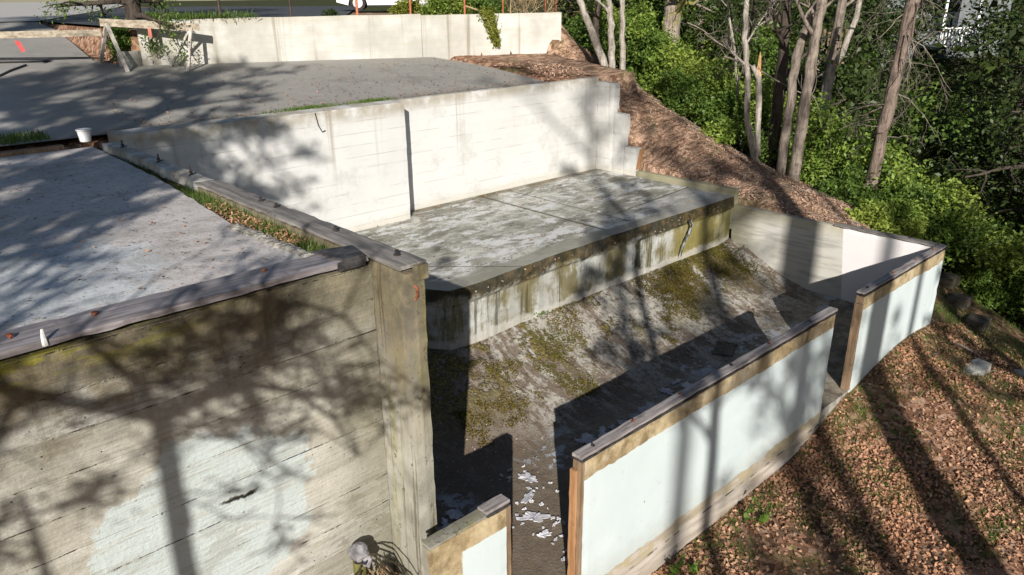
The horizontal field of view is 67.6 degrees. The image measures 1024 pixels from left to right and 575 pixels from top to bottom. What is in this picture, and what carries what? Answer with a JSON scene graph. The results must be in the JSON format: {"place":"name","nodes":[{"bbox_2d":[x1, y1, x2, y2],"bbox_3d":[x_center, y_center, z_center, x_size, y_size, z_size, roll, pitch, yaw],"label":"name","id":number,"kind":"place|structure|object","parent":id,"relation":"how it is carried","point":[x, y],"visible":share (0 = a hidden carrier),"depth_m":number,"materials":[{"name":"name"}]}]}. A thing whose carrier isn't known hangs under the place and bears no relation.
{"place":"outdoors","nodes":[
{"label":"outdoors","id":0,"kind":"place"},
{"bbox_2d":[0,128,51,144],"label":"grass","id":1,"kind":"structure","parent":0,"point":[12,138],"depth_m":11.66,"materials":[{"name":"plant"}]},
{"bbox_2d":[0,1,122,21],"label":"driveway","id":2,"kind":"structure","parent":0,"point":[17,11],"depth_m":39.52,"materials":[{"name":"concrete"}]},
{"bbox_2d":[0,0,213,1],"label":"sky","id":3,"kind":"structure","parent":0,"point":[0,0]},
{"bbox_2d":[45,6,353,25],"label":"road","id":4,"kind":"structure","parent":0,"point":[275,11],"depth_m":34.12,"materials":[{"name":"asphalt"}]},
{"bbox_2d":[96,147,332,251],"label":"grass","id":5,"kind":"structure","parent":0,"point":[197,196],"depth_m":8.22,"materials":[{"name":"plant"}]},
{"bbox_2d":[201,200,305,244],"bbox_3d":[-2.804,-0.675,7.996,0.388,0.095,2.133,-19,28,-39],"label":"leaf debris","id":6,"kind":"object","parent":5,"relation":"on","point":[231,220],"visible":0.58,"depth_m":8.04,"materials":[{"name":"plant"}]},
{"bbox_2d":[0,22,544,145],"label":"pavement","id":7,"kind":"structure","parent":0,"point":[50,98],"depth_m":16.25,"materials":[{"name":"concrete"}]},
{"bbox_2d":[0,60,49,62],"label":"hose","id":8,"kind":"object","parent":7,"relation":"on","point":[24,61],"visible":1,"depth_m":17.09,"materials":[{"name":"black rubber"}]},
{"bbox_2d":[0,57,105,59],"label":"hose","id":9,"kind":"object","parent":7,"relation":"on","point":[50,58],"visible":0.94,"depth_m":17.57,"materials":[{"name":"black rubber"}]},
{"bbox_2d":[117,50,142,66],"bbox_3d":[-8.729,-4.979,17.648,0.229,0.927,0.583,13,25,32],"label":"concrete block","id":10,"kind":"object","parent":7,"relation":"on","point":[132,58],"depth_m":17.44,"materials":[{"name":"concrete"}]},
{"bbox_2d":[99,18,199,71],"bbox_3d":[-8.241,-5.439,17.170,2.336,1.165,0.952,-5,21,-10],"label":"sawhorse","id":11,"kind":"object","parent":7,"relation":"on","point":[107,24],"visible":1,"depth_m":17.15,"materials":[{"name":"wood"}]},
{"bbox_2d":[0,29,101,37],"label":"barricade plank","id":12,"kind":"object","parent":11,"relation":"on","point":[47,33],"visible":1,"depth_m":16.61,"materials":[{"name":"wood"}]},
{"bbox_2d":[71,58,532,125],"bbox_3d":[-4.209,-4.586,17.079,9.440,0.454,4.253,-19,28,-39],"label":"leaf debris","id":13,"kind":"object","parent":7,"relation":"on","point":[299,86],"visible":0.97,"depth_m":16.08,"materials":[{"name":"plant"}]},
{"bbox_2d":[262,96,395,113],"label":"grass","id":14,"kind":"structure","parent":7,"relation":"on","point":[312,106],"depth_m":14.73,"materials":[{"name":"plant"}]},
{"bbox_2d":[0,0,1023,574],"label":"ground","id":15,"kind":"structure","parent":0,"point":[90,46],"depth_m":12.83,"materials":[{"name":"brown soil"}]},
{"bbox_2d":[34,0,191,66],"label":"dark conifer","id":16,"kind":"object","parent":15,"relation":"on","point":[132,8],"visible":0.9,"depth_m":17.23,"materials":[{"name":"green plant"}]},
{"bbox_2d":[106,14,132,63],"bbox_3d":[-9.027,-5.657,17.675,0.872,1.240,0.982,-19,28,-39],"label":"juniper","id":17,"kind":"object","parent":15,"relation":"on","point":[121,35],"visible":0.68,"depth_m":17.48,"materials":[{"name":"green plant"}]},
{"bbox_2d":[0,245,394,574],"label":"retaining wall","id":18,"kind":"structure","parent":15,"relation":"on","point":[232,424],"depth_m":6.00,"materials":[{"name":"concrete"}]},
{"bbox_2d":[0,144,314,331],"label":"deck slab","id":19,"kind":"structure","parent":18,"relation":"on","point":[26,275],"depth_m":7.35,"materials":[{"name":"concrete"}]},
{"bbox_2d":[75,128,91,141],"bbox_3d":[-6.623,-2.362,11.841,0.229,0.189,0.230,-19,28,-39],"label":"bucket","id":20,"kind":"object","parent":19,"relation":"on","point":[84,134],"visible":1,"depth_m":11.79,"materials":[{"name":"white plastic"}]},
{"bbox_2d":[0,157,264,317],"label":"leaf debris","id":21,"kind":"object","parent":19,"relation":"on","point":[121,219],"visible":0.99,"depth_m":7.45,"materials":[{"name":"plant"}]},
{"bbox_2d":[141,7,258,22],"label":"grass","id":22,"kind":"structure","parent":15,"relation":"on","point":[202,15],"depth_m":18.04,"materials":[{"name":"plant"}]},
{"bbox_2d":[102,140,436,574],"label":"dividing wall","id":23,"kind":"structure","parent":15,"relation":"on","point":[398,278],"depth_m":7.07,"materials":[{"name":"concrete"}]},
{"bbox_2d":[319,8,337,15],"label":"weed clump","id":24,"kind":"object","parent":15,"relation":"on","point":[332,12],"visible":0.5,"depth_m":19.93,"materials":[{"name":"green plant"}]},
{"bbox_2d":[136,12,560,65],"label":"back wall","id":25,"kind":"structure","parent":15,"relation":"on","point":[301,38],"depth_m":20.00,"materials":[{"name":"beige concrete"}]},
{"bbox_2d":[465,5,501,48],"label":"trailing plant","id":26,"kind":"object","parent":25,"relation":"attached to","point":[487,16],"visible":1,"depth_m":21.77,"materials":[{"name":"green plant"}]},
{"bbox_2d":[347,541,371,574],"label":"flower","id":27,"kind":"object","parent":15,"relation":"on","point":[358,553],"visible":1,"depth_m":7.20,"materials":[{"name":"grey plant"}]},
{"bbox_2d":[107,77,643,231],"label":"retaining wall","id":28,"kind":"structure","parent":15,"relation":"on","point":[353,167],"depth_m":15.90,"materials":[{"name":"concrete"}]},
{"bbox_2d":[336,0,427,10],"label":"parked car","id":29,"kind":"object","parent":15,"relation":"on","point":[363,4],"visible":0.5,"depth_m":32.58,"materials":[{"name":"white paint"}]},
{"bbox_2d":[367,561,400,574],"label":"dry stalks","id":30,"kind":"object","parent":15,"relation":"on","point":[381,571],"visible":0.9,"depth_m":7.35,"materials":[{"name":"plant"}]},
{"bbox_2d":[355,553,412,574],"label":"bramble","id":31,"kind":"object","parent":15,"relation":"on","point":[381,561],"visible":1,"depth_m":7.28,"materials":[{"name":"plant"}]},
{"bbox_2d":[386,0,423,14],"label":"hedge","id":32,"kind":"object","parent":15,"relation":"on","point":[401,7],"visible":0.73,"depth_m":21.40,"materials":[{"name":"green plant"}]},
{"bbox_2d":[418,0,473,14],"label":"hedge","id":33,"kind":"object","parent":15,"relation":"on","point":[433,7],"visible":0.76,"depth_m":21.65,"materials":[{"name":"green plant"}]},
{"bbox_2d":[421,494,511,574],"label":"painted wall","id":34,"kind":"structure","parent":15,"relation":"on","point":[477,541],"depth_m":7.30,"materials":[{"name":"white paint"}]},
{"bbox_2d":[459,0,512,13],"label":"hedge","id":35,"kind":"object","parent":15,"relation":"on","point":[475,4],"visible":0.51,"depth_m":22.32,"materials":[{"name":"green plant"}]},
{"bbox_2d":[500,0,577,17],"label":"dry brush","id":36,"kind":"object","parent":15,"relation":"on","point":[531,1],"visible":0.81,"depth_m":23.05,"materials":[{"name":"plant"}]},
{"bbox_2d":[355,169,733,349],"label":"raised slab","id":37,"kind":"structure","parent":15,"relation":"on","point":[470,315],"depth_m":15.29,"materials":[{"name":"concrete"}]},
{"bbox_2d":[370,170,704,278],"bbox_3d":[0.609,-1.631,16.549,7.999,0.037,4.018,-19,28,-39],"label":"leaf debris","id":38,"kind":"object","parent":37,"relation":"on","point":[519,204],"visible":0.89,"depth_m":16.81,"materials":[{"name":"plant"}]},
{"bbox_2d":[565,0,599,64],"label":"dark trunk tree","id":39,"kind":"object","parent":15,"relation":"on","point":[596,15],"visible":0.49,"depth_m":22.79,"materials":[{"name":"brown plant"}]},
{"bbox_2d":[577,0,607,66],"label":"alder tree","id":40,"kind":"object","parent":15,"relation":"on","point":[598,49],"visible":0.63,"depth_m":21.91,"materials":[{"name":"grey plant"}]},
{"bbox_2d":[595,0,615,67],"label":"alder tree","id":41,"kind":"object","parent":15,"relation":"on","point":[611,39],"visible":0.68,"depth_m":22.07,"materials":[{"name":"grey plant"}]},
{"bbox_2d":[619,0,625,69],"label":"alder tree","id":42,"kind":"object","parent":15,"relation":"on","point":[622,64],"visible":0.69,"depth_m":21.93,"materials":[{"name":"grey plant"}]},
{"bbox_2d":[589,18,666,76],"bbox_3d":[3.756,-7.848,25.414,2.980,2.336,2.808,-19,28,-39],"label":"laurel bush","id":43,"kind":"object","parent":15,"relation":"on","point":[605,40],"visible":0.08,"depth_m":24.68,"materials":[{"name":"green plant"}]},
{"bbox_2d":[604,0,691,45],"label":"dark evergreen","id":44,"kind":"object","parent":15,"relation":"on","point":[654,4],"visible":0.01,"depth_m":29.36,"materials":[{"name":"green plant"}]},
{"bbox_2d":[636,42,710,103],"bbox_3d":[4.747,-6.289,23.042,2.714,2.126,2.507,-19,28,-39],"label":"laurel bush","id":45,"kind":"object","parent":15,"relation":"on","point":[668,64],"visible":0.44,"depth_m":22.83,"materials":[{"name":"green plant"}]},
{"bbox_2d":[669,553,685,574],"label":"weed plant","id":46,"kind":"object","parent":15,"relation":"on","point":[673,570],"visible":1,"depth_m":9.79,"materials":[{"name":"green plant"}]},
{"bbox_2d":[657,65,705,115],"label":"laurel bush","id":47,"kind":"object","parent":15,"relation":"on","point":[677,88],"visible":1,"depth_m":21.74,"materials":[{"name":"green plant"}]},
{"bbox_2d":[490,43,878,230],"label":"dry litter","id":48,"kind":"object","parent":15,"relation":"on","point":[555,65],"visible":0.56,"depth_m":19.64,"materials":[{"name":"plant"}]},
{"bbox_2d":[636,170,738,228],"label":"kerb wall","id":49,"kind":"structure","parent":15,"relation":"on","point":[715,188],"depth_m":18.52,"materials":[{"name":"concrete"}]},
{"bbox_2d":[661,0,713,99],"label":"mossy maple","id":50,"kind":"object","parent":15,"relation":"on","point":[673,10],"visible":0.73,"depth_m":25.50,"materials":[{"name":"grey plant"}]},
{"bbox_2d":[688,558,702,573],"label":"weed plant","id":51,"kind":"object","parent":15,"relation":"on","point":[694,567],"visible":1,"depth_m":9.97,"materials":[{"name":"green plant"}]},
{"bbox_2d":[683,0,715,79],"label":"woodland tree","id":52,"kind":"object","parent":15,"relation":"on","point":[698,45],"visible":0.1,"depth_m":29.10,"materials":[{"name":"green plant"}]},
{"bbox_2d":[678,21,738,78],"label":"laurel bush","id":53,"kind":"object","parent":15,"relation":"on","point":[704,41],"visible":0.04,"depth_m":29.43,"materials":[{"name":"green plant"}]},
{"bbox_2d":[700,115,742,144],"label":"laurel bush","id":54,"kind":"object","parent":15,"relation":"on","point":[721,130],"visible":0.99,"depth_m":20.97,"materials":[{"name":"green plant"}]},
{"bbox_2d":[691,87,753,142],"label":"laurel bush","id":55,"kind":"object","parent":15,"relation":"on","point":[702,108],"visible":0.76,"depth_m":21.71,"materials":[{"name":"green plant"}]},
{"bbox_2d":[683,70,770,146],"bbox_3d":[6.388,-5.171,22.602,3.203,2.418,2.354,2,21,5],"label":"laurel bush","id":56,"kind":"object","parent":15,"relation":"on","point":[708,95],"visible":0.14,"depth_m":22.31,"materials":[{"name":"green plant"}]},
{"bbox_2d":[700,0,766,92],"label":"woodland tree","id":57,"kind":"object","parent":15,"relation":"on","point":[751,21],"visible":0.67,"depth_m":22.29,"materials":[{"name":"green plant"}]},
{"bbox_2d":[721,0,769,152],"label":"woodland tree","id":58,"kind":"object","parent":15,"relation":"on","point":[736,74],"visible":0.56,"depth_m":21.50,"materials":[{"name":"brown wood"}]},
{"bbox_2d":[713,0,780,163],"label":"forked alder","id":59,"kind":"object","parent":15,"relation":"on","point":[754,143],"visible":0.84,"depth_m":19.98,"materials":[{"name":"grey plant"}]},
{"bbox_2d":[670,17,754,59],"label":"dead branch","id":60,"kind":"object","parent":59,"relation":"attached to","point":[711,37],"visible":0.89,"depth_m":19.54,"materials":[{"name":"wood"}]},
{"bbox_2d":[713,20,825,122],"bbox_3d":[6.851,-5.634,19.953,3.340,2.574,1.388,-3,21,-5],"label":"dead branch","id":61,"kind":"object","parent":59,"relation":"attached to","point":[731,58],"visible":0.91,"depth_m":19.97,"materials":[{"name":"wood"}]},
{"bbox_2d":[742,496,756,520],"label":"weed plant","id":62,"kind":"object","parent":15,"relation":"on","point":[746,513],"visible":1,"depth_m":10.80,"materials":[{"name":"green plant"}]},
{"bbox_2d":[706,0,807,105],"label":"dark evergreen","id":63,"kind":"object","parent":15,"relation":"on","point":[764,8],"visible":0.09,"depth_m":27.73,"materials":[{"name":"green plant"}]},
{"bbox_2d":[757,509,769,524],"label":"weed plant","id":64,"kind":"object","parent":15,"relation":"on","point":[764,517],"visible":1,"depth_m":10.86,"materials":[{"name":"green plant"}]},
{"bbox_2d":[739,125,794,169],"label":"laurel bush","id":65,"kind":"object","parent":15,"relation":"on","point":[746,145],"visible":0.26,"depth_m":21.07,"materials":[{"name":"green plant"}]},
{"bbox_2d":[537,0,1023,239],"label":"wood","id":66,"kind":"object","parent":15,"relation":"on","point":[1004,21],"visible":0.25,"depth_m":29.28,"materials":[{"name":"green plant"}]},
{"bbox_2d":[561,0,1023,323],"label":"undergrowth","id":67,"kind":"object","parent":15,"relation":"on","point":[1015,259],"visible":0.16,"depth_m":20.39,"materials":[{"name":"green plant"}]},
{"bbox_2d":[745,0,843,168],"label":"dark trunk tree","id":68,"kind":"object","parent":15,"relation":"on","point":[782,69],"visible":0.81,"depth_m":20.22,"materials":[{"name":"brown plant"}]},
{"bbox_2d":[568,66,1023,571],"bbox_3d":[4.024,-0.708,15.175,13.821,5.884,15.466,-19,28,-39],"label":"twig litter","id":69,"kind":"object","parent":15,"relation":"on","point":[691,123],"visible":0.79,"depth_m":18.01,"materials":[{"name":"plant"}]},
{"bbox_2d":[779,0,826,181],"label":"twin maple","id":70,"kind":"object","parent":15,"relation":"on","point":[801,129],"visible":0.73,"depth_m":18.90,"materials":[{"name":"grey plant"}]},
{"bbox_2d":[776,0,833,174],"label":"twin maple","id":71,"kind":"object","parent":15,"relation":"on","point":[783,150],"visible":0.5,"depth_m":19.44,"materials":[{"name":"grey plant"}]},
{"bbox_2d":[613,0,1023,234],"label":"undergrowth","id":72,"kind":"object","parent":15,"relation":"on","point":[771,60],"visible":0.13,"depth_m":24.79,"materials":[{"name":"green plant"}]},
{"bbox_2d":[628,93,1023,574],"bbox_3d":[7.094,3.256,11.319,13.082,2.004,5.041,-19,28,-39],"label":"leaf litter","id":73,"kind":"object","parent":15,"relation":"on","point":[895,501],"visible":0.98,"depth_m":11.66,"materials":[{"name":"plant"}]},
{"bbox_2d":[787,142,868,186],"bbox_3d":[8.808,-3.080,20.906,2.752,1.894,2.417,-19,28,-39],"label":"laurel bush","id":74,"kind":"object","parent":15,"relation":"on","point":[821,172],"visible":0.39,"depth_m":20.51,"materials":[{"name":"green plant"}]},
{"bbox_2d":[819,391,847,423],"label":"sill wall","id":75,"kind":"structure","parent":15,"relation":"on","point":[829,408],"depth_m":12.81,"materials":[{"name":"grey stone"}]},
{"bbox_2d":[567,307,837,574],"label":"painted wall","id":76,"kind":"structure","parent":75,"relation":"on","point":[660,472],"depth_m":9.93,"materials":[{"name":"paint"}]},
{"bbox_2d":[840,244,946,392],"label":"painted wall","id":77,"kind":"structure","parent":75,"relation":"on","point":[893,309],"depth_m":13.60,"materials":[{"name":"paint"}]},
{"bbox_2d":[731,204,937,302],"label":"channel wall","id":78,"kind":"structure","parent":15,"relation":"on","point":[845,262],"depth_m":16.55,"materials":[{"name":"white concrete"}]},
{"bbox_2d":[807,0,861,169],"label":"broken snag","id":79,"kind":"object","parent":15,"relation":"on","point":[827,85],"visible":0.45,"depth_m":22.21,"materials":[{"name":"brown wood"}]},
{"bbox_2d":[803,0,869,121],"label":"woodland tree","id":80,"kind":"object","parent":15,"relation":"on","point":[832,52],"visible":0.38,"depth_m":24.20,"materials":[{"name":"grey plant"}]},
{"bbox_2d":[659,352,1023,573],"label":"ground cover","id":81,"kind":"object","parent":15,"relation":"on","point":[850,469],"visible":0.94,"depth_m":11.91,"materials":[{"name":"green plant"}]},
{"bbox_2d":[813,163,883,206],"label":"laurel bush","id":82,"kind":"object","parent":15,"relation":"on","point":[847,184],"visible":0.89,"depth_m":19.04,"materials":[{"name":"green plant"}]},
{"bbox_2d":[844,198,895,230],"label":"laurel bush","id":83,"kind":"object","parent":15,"relation":"on","point":[876,213],"visible":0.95,"depth_m":17.84,"materials":[{"name":"green plant"}]},
{"bbox_2d":[742,0,1023,144],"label":"wood","id":84,"kind":"object","parent":15,"relation":"on","point":[990,55],"visible":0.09,"depth_m":30.75,"materials":[{"name":"green plant"}]},
{"bbox_2d":[811,0,963,208],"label":"shaggy conifer","id":85,"kind":"object","parent":15,"relation":"on","point":[904,42],"visible":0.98,"depth_m":18.34,"materials":[{"name":"green plant"}]},
{"bbox_2d":[761,31,1023,225],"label":"wood","id":86,"kind":"object","parent":15,"relation":"on","point":[993,78],"visible":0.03,"depth_m":33.03,"materials":[{"name":"plant"}]},
{"bbox_2d":[861,0,934,140],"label":"woodland tree","id":87,"kind":"object","parent":15,"relation":"on","point":[899,108],"visible":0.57,"depth_m":19.93,"materials":[{"name":"brown plant"}]},
{"bbox_2d":[874,193,930,240],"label":"laurel bush","id":88,"kind":"object","parent":15,"relation":"on","point":[908,221],"visible":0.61,"depth_m":18.03,"materials":[{"name":"green plant"}]},
{"bbox_2d":[824,0,1011,61],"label":"house","id":89,"kind":"structure","parent":15,"relation":"on","point":[954,20],"depth_m":41.46,"materials":[{"name":"grey"}]},
{"bbox_2d":[929,4,961,34],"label":"window","id":90,"kind":"structure","parent":89,"relation":"in","point":[953,21],"depth_m":41.47,"materials":[{"name":"black glass"}]},
{"bbox_2d":[900,49,983,176],"bbox_3d":[18.326,-6.337,33.068,5.629,6.675,20.150,9,23,24],"label":"wood","id":91,"kind":"object","parent":15,"relation":"on","point":[946,151],"visible":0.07,"depth_m":37.44,"materials":[{"name":"green plant"}]},
{"bbox_2d":[916,194,975,270],"bbox_3d":[10.403,-1.457,19.445,2.300,1.986,2.366,-19,28,-39],"label":"laurel bush","id":92,"kind":"object","parent":15,"relation":"on","point":[934,230],"visible":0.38,"depth_m":18.75,"materials":[{"name":"green plant"}]},
{"bbox_2d":[939,271,960,288],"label":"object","id":93,"kind":"object","parent":15,"relation":"on","point":[948,280],"visible":0.81,"depth_m":18.27,"materials":[{"name":"stone"}]},
{"bbox_2d":[946,291,972,310],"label":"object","id":94,"kind":"object","parent":15,"relation":"on","point":[961,301],"visible":0.94,"depth_m":17.62,"materials":[{"name":"stone"}]},
{"bbox_2d":[934,178,1013,271],"bbox_3d":[12.100,-1.768,21.961,3.342,2.997,3.153,3,21,8],"label":"laurel bush","id":95,"kind":"object","parent":15,"relation":"on","point":[959,193],"visible":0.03,"depth_m":21.10,"materials":[{"name":"green plant"}]},
{"bbox_2d":[963,358,991,375],"bbox_3d":[8.692,1.576,14.497,0.954,0.158,0.396,-9,23,-21],"label":"concrete fragment","id":96,"kind":"object","parent":15,"relation":"on","point":[983,366],"visible":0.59,"depth_m":14.48,"materials":[{"name":"concrete"}]},
{"bbox_2d":[964,313,991,331],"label":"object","id":97,"kind":"object","parent":15,"relation":"on","point":[981,323],"visible":0.89,"depth_m":17.00,"materials":[{"name":"stone"}]},
{"bbox_2d":[934,37,1023,325],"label":"dark evergreen","id":98,"kind":"object","parent":15,"relation":"on","point":[1014,176],"visible":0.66,"depth_m":19.57,"materials":[{"name":"green plant"}]},
{"bbox_2d":[942,243,1023,312],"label":"laurel bush","id":99,"kind":"object","parent":15,"relation":"on","point":[980,291],"visible":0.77,"depth_m":18.78,"materials":[{"name":"green plant"}]},
{"bbox_2d":[992,79,1023,225],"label":"dark evergreen","id":100,"kind":"object","parent":15,"relation":"on","point":[1010,96],"visible":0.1,"depth_m":23.43,"materials":[{"name":"green plant"}]},
{"bbox_2d":[1000,20,1023,220],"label":"woodland tree","id":101,"kind":"object","parent":15,"relation":"on","point":[1020,102],"visible":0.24,"depth_m":23.72,"materials":[{"name":"green plant"}]},
{"bbox_2d":[427,238,853,574],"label":"channel floor","id":102,"kind":"structure","parent":0,"point":[531,554],"depth_m":13.11,"materials":[{"name":"concrete"}]},
{"bbox_2d":[518,472,536,482],"bbox_3d":[0.219,2.686,10.840,0.318,0.033,0.184,14,25,32],"label":"paint flake","id":103,"kind":"object","parent":102,"relation":"on","point":[526,476],"visible":1,"depth_m":10.83,"materials":[{"name":"paint"}]},
{"bbox_2d":[516,511,550,521],"bbox_3d":[0.280,3.000,10.012,0.442,0.031,0.192,4,22,11],"label":"paint flake","id":104,"kind":"object","parent":102,"relation":"on","point":[528,515],"visible":1,"depth_m":9.99,"materials":[{"name":"paint"}]},
{"bbox_2d":[441,378,692,560],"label":"paint fragments","id":105,"kind":"object","parent":102,"relation":"on","point":[587,438],"visible":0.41,"depth_m":11.67,"materials":[{"name":"paint"}]},
{"bbox_2d":[453,241,758,448],"bbox_3d":[2.365,0.661,14.684,9.249,0.860,1.771,-19,28,-39],"label":"moss","id":106,"kind":"object","parent":102,"relation":"on","point":[558,355],"visible":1,"depth_m":13.97,"materials":[{"name":"plant"}]},
{"bbox_2d":[428,249,819,528],"bbox_3d":[1.768,1.204,13.506,11.580,0.896,2.857,-19,28,-39],"label":"leaf debris","id":107,"kind":"object","parent":102,"relation":"on","point":[590,362],"visible":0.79,"depth_m":13.50,"materials":[{"name":"plant"}]},
{"bbox_2d":[712,340,737,356],"bbox_3d":[4.088,1.195,14.680,0.383,0.098,0.591,9,23,23],"label":"loose board","id":108,"kind":"object","parent":102,"relation":"on","point":[723,348],"visible":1,"depth_m":14.64,"materials":[{"name":"wood"}]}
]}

